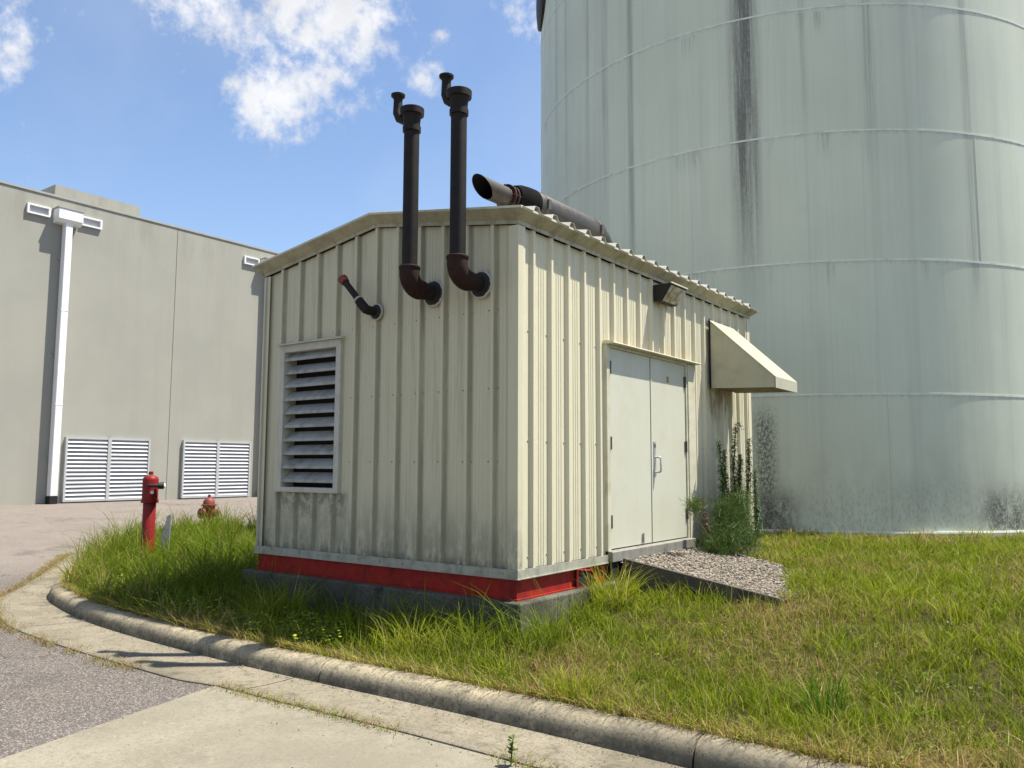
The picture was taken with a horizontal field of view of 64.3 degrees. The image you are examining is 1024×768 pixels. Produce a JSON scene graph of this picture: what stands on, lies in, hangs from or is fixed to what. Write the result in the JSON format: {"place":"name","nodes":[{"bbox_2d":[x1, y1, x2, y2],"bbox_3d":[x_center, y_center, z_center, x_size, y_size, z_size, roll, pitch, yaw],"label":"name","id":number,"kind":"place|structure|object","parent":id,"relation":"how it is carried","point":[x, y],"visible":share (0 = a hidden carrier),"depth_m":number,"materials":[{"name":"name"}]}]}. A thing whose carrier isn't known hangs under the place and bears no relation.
{"place":"outdoors","nodes":[
{"label":"outdoors","id":0,"kind":"place"},
{"bbox_2d":[0,497,498,758],"bbox_3d":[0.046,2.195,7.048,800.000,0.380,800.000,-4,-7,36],"label":"asphalt road","id":1,"kind":"structure","parent":0,"point":[42,701],"depth_m":6.69,"materials":[{"name":"grey asphalt"}]},
{"bbox_2d":[0,550,144,671],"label":"dry weeds","id":2,"kind":"object","parent":1,"relation":"on","point":[40,572],"visible":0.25,"depth_m":8.16,"materials":[{"name":"beige plant"}]},
{"bbox_2d":[0,180,279,504],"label":"warehouse","id":3,"kind":"structure","parent":1,"relation":"on","point":[131,341],"depth_m":29.05,"materials":[{"name":"concrete"}]},
{"bbox_2d":[0,541,685,767],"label":"gutter","id":4,"kind":"object","parent":1,"relation":"on","point":[27,609],"visible":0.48,"depth_m":5.98,"materials":[{"name":"concrete"}]},
{"bbox_2d":[0,575,686,767],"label":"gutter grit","id":5,"kind":"object","parent":4,"relation":"on","point":[304,680],"visible":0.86,"depth_m":5.81,"materials":[{"name":"gravel"}]},
{"bbox_2d":[505,731,517,765],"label":"gutter weed","id":6,"kind":"object","parent":5,"relation":"on","point":[511,750],"visible":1,"depth_m":4.54,"materials":[{"name":"green plant"}]},
{"bbox_2d":[203,676,585,767],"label":"weeds","id":7,"kind":"object","parent":4,"relation":"on","point":[337,717],"visible":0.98,"depth_m":5.44,"materials":[{"name":"green plant"}]},
{"bbox_2d":[48,539,867,767],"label":"kerb","id":8,"kind":"structure","parent":1,"relation":"on","point":[659,742],"depth_m":5.49,"materials":[{"name":"concrete"}]},
{"bbox_2d":[0,686,526,767],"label":"concrete apron","id":9,"kind":"object","parent":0,"point":[231,730],"visible":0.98,"depth_m":4.88,"materials":[{"name":"beige concrete"}]},
{"bbox_2d":[0,0,540,252],"label":"sky","id":10,"kind":"structure","parent":0,"point":[272,125],"materials":[{"name":"blue"}]},
{"bbox_2d":[27,498,1023,767],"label":"lawn ground","id":11,"kind":"structure","parent":0,"point":[979,692],"depth_m":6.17,"materials":[{"name":"green plant"}]},
{"bbox_2d":[91,523,140,553],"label":"grass tuft","id":12,"kind":"object","parent":11,"relation":"on","point":[123,535],"visible":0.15,"depth_m":13.02,"materials":[{"name":"green plant"}]},
{"bbox_2d":[140,471,165,561],"bbox_3d":[-5.437,2.082,12.270,0.378,1.525,0.256,-4,-7,36],"label":"indicator post","id":13,"kind":"object","parent":11,"relation":"on","point":[151,484],"visible":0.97,"depth_m":12.24,"materials":[{"name":"red metal"}]},
{"bbox_2d":[160,514,171,561],"bbox_3d":[-5.261,2.390,12.351,0.155,0.820,0.024,0,-6,0],"label":"marker stake","id":14,"kind":"object","parent":11,"relation":"on","point":[166,531],"visible":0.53,"depth_m":12.35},
{"bbox_2d":[165,509,245,545],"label":"grass tuft","id":15,"kind":"object","parent":11,"relation":"on","point":[184,521],"visible":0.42,"depth_m":15.39,"materials":[{"name":"green plant"}]},
{"bbox_2d":[197,495,218,528],"bbox_3d":[-6.389,2.754,17.089,0.354,0.855,0.417,-4,-7,36],"label":"fire hydrant","id":16,"kind":"object","parent":11,"relation":"on","point":[209,501],"visible":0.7,"depth_m":17.05,"materials":[{"name":"red metal"}]},
{"bbox_2d":[159,539,257,593],"bbox_3d":[-3.371,2.096,9.564,1.631,0.770,1.700,-4,-7,36],"label":"grass tuft","id":17,"kind":"object","parent":11,"relation":"on","point":[251,566],"visible":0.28,"depth_m":9.45,"materials":[{"name":"green plant"}]},
{"bbox_2d":[187,524,242,556],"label":"grass tuft","id":18,"kind":"object","parent":11,"relation":"on","point":[209,541],"visible":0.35,"depth_m":12.54,"materials":[{"name":"green plant"}]},
{"bbox_2d":[211,568,329,624],"bbox_3d":[-2.257,2.071,8.046,1.255,0.551,1.449,-4,-7,36],"label":"grass tuft","id":19,"kind":"object","parent":11,"relation":"on","point":[295,602],"visible":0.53,"depth_m":7.97,"materials":[{"name":"green plant"}]},
{"bbox_2d":[360,604,466,657],"bbox_3d":[-0.881,2.034,6.847,0.885,0.402,1.051,2,-6,-13],"label":"grass tuft","id":20,"kind":"object","parent":11,"relation":"on","point":[412,635],"visible":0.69,"depth_m":6.80,"materials":[{"name":"green plant"}]},
{"bbox_2d":[241,548,760,640],"bbox_3d":[0.295,2.607,10.486,3.880,0.738,6.085,-4,-7,36],"label":"concrete foundation","id":21,"kind":"object","parent":11,"relation":"on","point":[366,593],"visible":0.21,"depth_m":7.72,"materials":[{"name":"grey concrete"}]},
{"bbox_2d":[252,72,796,601],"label":"equipment shed","id":22,"kind":"structure","parent":21,"relation":"on","point":[504,392],"depth_m":8.31,"materials":[{"name":"paint"}]},
{"bbox_2d":[610,348,651,548],"bbox_3d":[1.307,0.704,8.949,0.054,2.118,0.961,-4,-7,36],"label":"door leaf","id":23,"kind":"structure","parent":22,"relation":"in","point":[631,520],"depth_m":8.93,"materials":[{"name":"paint"}]},
{"bbox_2d":[649,357,688,541],"bbox_3d":[1.897,0.783,9.710,0.104,2.118,0.955,-4,-7,36],"label":"door leaf","id":24,"kind":"structure","parent":22,"relation":"in","point":[669,447],"depth_m":9.70,"materials":[{"name":"paint"}]},
{"bbox_2d":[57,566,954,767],"bbox_3d":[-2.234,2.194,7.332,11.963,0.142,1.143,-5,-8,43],"label":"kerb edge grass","id":25,"kind":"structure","parent":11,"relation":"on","point":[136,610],"depth_m":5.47,"materials":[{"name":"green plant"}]},
{"bbox_2d":[534,652,624,700],"bbox_3d":[0.439,1.948,5.403,0.676,0.284,0.685,-4,-7,36],"label":"grass tuft","id":26,"kind":"object","parent":11,"relation":"on","point":[561,683],"visible":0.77,"depth_m":5.39,"materials":[{"name":"green plant"}]},
{"bbox_2d":[575,551,662,611],"bbox_3d":[1.041,1.896,7.833,1.098,0.537,1.177,1,-6,-6],"label":"grass tuft","id":27,"kind":"object","parent":11,"relation":"on","point":[620,587],"visible":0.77,"depth_m":7.79,"materials":[{"name":"green plant"}]},
{"bbox_2d":[679,489,716,552],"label":"leaning weed","id":28,"kind":"object","parent":11,"relation":"on","point":[696,504],"visible":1,"depth_m":9.29,"materials":[{"name":"green plant"}]},
{"bbox_2d":[700,496,712,548],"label":"tall weed","id":29,"kind":"object","parent":11,"relation":"on","point":[705,523],"visible":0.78,"depth_m":9.80,"materials":[{"name":"green plant"}]},
{"bbox_2d":[622,544,803,607],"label":"gravel ramp","id":30,"kind":"structure","parent":11,"relation":"on","point":[693,567],"depth_m":8.32,"materials":[{"name":"grey gravel"}]},
{"bbox_2d":[715,438,727,528],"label":"tall weed","id":31,"kind":"object","parent":11,"relation":"on","point":[721,471],"visible":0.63,"depth_m":10.22,"materials":[{"name":"green plant"}]},
{"bbox_2d":[722,449,730,500],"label":"tall weed","id":32,"kind":"object","parent":11,"relation":"on","point":[725,472],"visible":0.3,"depth_m":10.40,"materials":[{"name":"green plant"}]},
{"bbox_2d":[693,479,772,558],"bbox_3d":[2.638,1.732,10.035,0.979,1.161,1.439,-4,-7,36],"label":"feathery bush","id":33,"kind":"object","parent":11,"relation":"on","point":[728,539],"visible":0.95,"depth_m":9.93,"materials":[{"name":"green plant"}]},
{"bbox_2d":[728,421,741,515],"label":"tall weed","id":34,"kind":"object","parent":11,"relation":"on","point":[733,467],"visible":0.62,"depth_m":10.52,"materials":[{"name":"green plant"}]},
{"bbox_2d":[735,454,743,549],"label":"tall weed","id":35,"kind":"object","parent":11,"relation":"on","point":[739,456],"visible":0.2,"depth_m":10.64,"materials":[{"name":"green plant"}]},
{"bbox_2d":[734,458,750,541],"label":"tall weed","id":36,"kind":"object","parent":11,"relation":"on","point":[739,472],"visible":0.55,"depth_m":10.34,"materials":[{"name":"green plant"}]},
{"bbox_2d":[743,439,753,555],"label":"tall weed","id":37,"kind":"object","parent":11,"relation":"on","point":[748,446],"visible":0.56,"depth_m":10.66,"materials":[{"name":"green plant"}]},
{"bbox_2d":[751,463,762,552],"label":"tall weed","id":38,"kind":"object","parent":11,"relation":"on","point":[754,478],"visible":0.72,"depth_m":10.86,"materials":[{"name":"green plant"}]},
{"bbox_2d":[536,0,1023,536],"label":"storage tank","id":39,"kind":"object","parent":11,"relation":"on","point":[830,192],"visible":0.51,"depth_m":15.16,"materials":[{"name":"metal"}]},
{"bbox_2d":[769,662,875,721],"bbox_3d":[1.917,1.897,5.041,0.808,0.324,0.552,-2,-6,20],"label":"grass tuft","id":40,"kind":"object","parent":11,"relation":"on","point":[828,700],"visible":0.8,"depth_m":5.00,"materials":[{"name":"green plant"}]},
{"bbox_2d":[915,582,992,627],"bbox_3d":[3.599,1.795,6.618,0.745,0.342,0.696,-4,-7,36],"label":"grass tuft","id":41,"kind":"object","parent":11,"relation":"on","point":[964,614],"visible":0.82,"depth_m":6.64,"materials":[{"name":"green plant"}]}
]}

